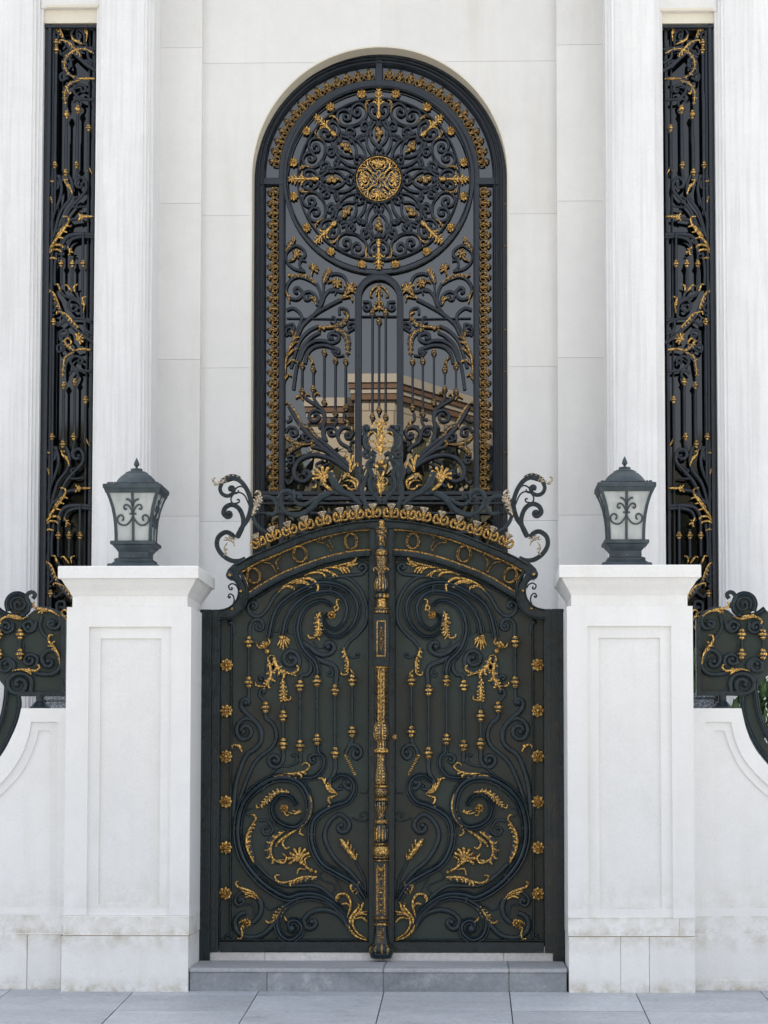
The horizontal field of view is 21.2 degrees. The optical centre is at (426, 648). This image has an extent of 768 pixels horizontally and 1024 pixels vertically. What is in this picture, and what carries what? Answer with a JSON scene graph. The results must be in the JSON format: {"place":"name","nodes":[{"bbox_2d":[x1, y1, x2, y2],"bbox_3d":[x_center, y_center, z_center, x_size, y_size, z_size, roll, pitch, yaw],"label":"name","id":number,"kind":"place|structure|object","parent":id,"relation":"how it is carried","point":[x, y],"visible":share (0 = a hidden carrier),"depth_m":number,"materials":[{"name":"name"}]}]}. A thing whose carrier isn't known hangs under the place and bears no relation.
{"place":"outdoors","nodes":[
{"label":"outdoors","id":0,"kind":"place"},
{"bbox_2d":[44,696,65,707],"bbox_3d":[-2.837,1.455,16.858,0.539,2.114,0.522,0,-3,1],"label":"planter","id":1,"kind":"object","parent":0,"point":[56,702],"visible":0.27,"depth_m":16.67,"materials":[{"name":"grey stone"}]},
{"bbox_2d":[0,989,767,1023],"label":"pavement","id":2,"kind":"structure","parent":0,"point":[38,1006],"depth_m":14.22,"materials":[{"name":"grey stone"}]},
{"bbox_2d":[693,708,767,991],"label":"boundary wall","id":3,"kind":"structure","parent":2,"relation":"on","point":[731,842],"depth_m":15.05,"materials":[{"name":"white paint"}]},
{"bbox_2d":[695,590,767,763],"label":"iron fence","id":4,"kind":"object","parent":3,"relation":"on","point":[731,650],"visible":1,"depth_m":15.27,"materials":[{"name":"black metal"}]},
{"bbox_2d":[376,994,512,1023],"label":"pavement bed","id":5,"kind":"object","parent":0,"point":[510,1006],"depth_m":14.26,"materials":[{"name":"grey stone"}]},
{"bbox_2d":[0,708,65,989],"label":"boundary wall","id":6,"kind":"structure","parent":5,"relation":"on","point":[32,796],"depth_m":15.17,"materials":[{"name":"white paint"}]},
{"bbox_2d":[0,590,66,755],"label":"iron fence","id":7,"kind":"object","parent":6,"relation":"on","point":[33,645],"visible":0.98,"depth_m":15.39,"materials":[{"name":"black metal"}]},
{"bbox_2d":[58,566,214,991],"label":"stone pillar","id":8,"kind":"structure","parent":5,"relation":"on","point":[132,795],"depth_m":15.05,"materials":[{"name":"white stone"}]},
{"bbox_2d":[103,458,168,565],"bbox_3d":[-2.208,-1.016,15.570,0.437,0.876,0.437,0,-3,1],"label":"lantern","id":9,"kind":"object","parent":8,"relation":"on","point":[137,497],"visible":1,"depth_m":15.42,"materials":[{"name":"metal"}]},
{"bbox_2d":[189,949,566,993],"bbox_3d":[-0.346,2.451,15.371,2.756,0.308,0.942,0,-3,1],"label":"entrance step","id":10,"kind":"object","parent":5,"relation":"on","point":[396,972],"visible":0.69,"depth_m":14.93,"materials":[{"name":"grey stone"}]},
{"bbox_2d":[199,609,211,960],"bbox_3d":[-1.704,1.049,15.662,0.119,2.696,0.128,0,-3,1],"label":"gate post","id":11,"kind":"object","parent":10,"relation":"on","point":[205,811],"visible":0.66,"depth_m":15.61,"materials":[{"name":"metal"}]},
{"bbox_2d":[210,417,393,958],"bbox_3d":[-0.953,0.281,15.622,1.418,4.127,0.207,0,-3,1],"label":"gate leaf","id":12,"kind":"object","parent":11,"relation":"attached to","point":[300,851],"visible":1,"depth_m":15.66,"materials":[{"name":"paint"}]},
{"bbox_2d":[552,609,564,963],"bbox_3d":[1.015,1.045,15.603,0.120,2.696,0.128,0,-3,1],"label":"gate post","id":13,"kind":"object","parent":10,"relation":"on","point":[558,788],"visible":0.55,"depth_m":15.55,"materials":[{"name":"metal"}]},
{"bbox_2d":[382,424,552,951],"bbox_3d":[0.313,0.283,15.630,1.321,4.042,0.137,0,-3,1],"label":"gate leaf","id":14,"kind":"object","parent":13,"relation":"attached to","point":[468,814],"visible":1,"depth_m":15.64,"materials":[{"name":"paint"}]},
{"bbox_2d":[554,565,700,993],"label":"stone pillar","id":15,"kind":"structure","parent":5,"relation":"on","point":[629,883],"depth_m":14.96,"materials":[{"name":"white stone"}]},
{"bbox_2d":[594,456,655,564],"bbox_3d":[1.500,-1.021,15.490,0.437,0.876,0.437,0,-3,1],"label":"lantern","id":16,"kind":"object","parent":15,"relation":"on","point":[623,494],"visible":1,"depth_m":15.34,"materials":[{"name":"metal"}]},
{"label":"courtyard","id":17,"kind":"structure","parent":0,"visible":0},
{"bbox_2d":[0,0,767,755],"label":"white house","id":18,"kind":"structure","parent":17,"relation":"on","point":[274,248],"depth_m":18.53,"materials":[{"name":"stone"}]},
{"bbox_2d":[39,24,96,701],"bbox_3d":[-3.204,-1.960,18.271,0.735,8.489,0.175,0,-3,1],"label":"side window","id":19,"kind":"structure","parent":18,"relation":"in","point":[67,346],"depth_m":18.34,"materials":[{"name":"metal"}]},
{"bbox_2d":[252,54,507,554],"bbox_3d":[-0.441,-2.905,18.834,2.386,5.262,0.084,0,-3,1],"label":"arched window","id":20,"kind":"structure","parent":18,"relation":"in","point":[380,180],"depth_m":18.86,"materials":[{"name":"metal"}]},
{"bbox_2d":[662,24,717,703],"bbox_3d":[2.349,-1.945,18.150,0.726,8.443,0.175,0,-3,1],"label":"side window","id":21,"kind":"structure","parent":18,"relation":"in","point":[691,496],"depth_m":18.22,"materials":[{"name":"metal"}]},
{"bbox_2d":[693,693,714,707],"bbox_3d":[2.106,1.441,16.751,0.466,2.130,0.522,0,-3,1],"label":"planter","id":22,"kind":"object","parent":17,"relation":"on","point":[703,701],"visible":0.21,"depth_m":16.56,"materials":[{"name":"grey stone"}]},
{"bbox_2d":[693,648,695,692],"bbox_3d":[2.228,1.228,16.769,0.265,2.557,0.292,-2,-4,30],"label":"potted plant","id":23,"kind":"object","parent":22,"relation":"in","point":[694,671],"visible":0.14,"depth_m":16.73,"materials":[{"name":"green plant"}]},
{"bbox_2d":[731,677,767,761],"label":"shrub","id":24,"kind":"object","parent":17,"relation":"on","point":[763,689],"visible":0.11,"depth_m":16.10,"materials":[{"name":"green plant"}]}
]}

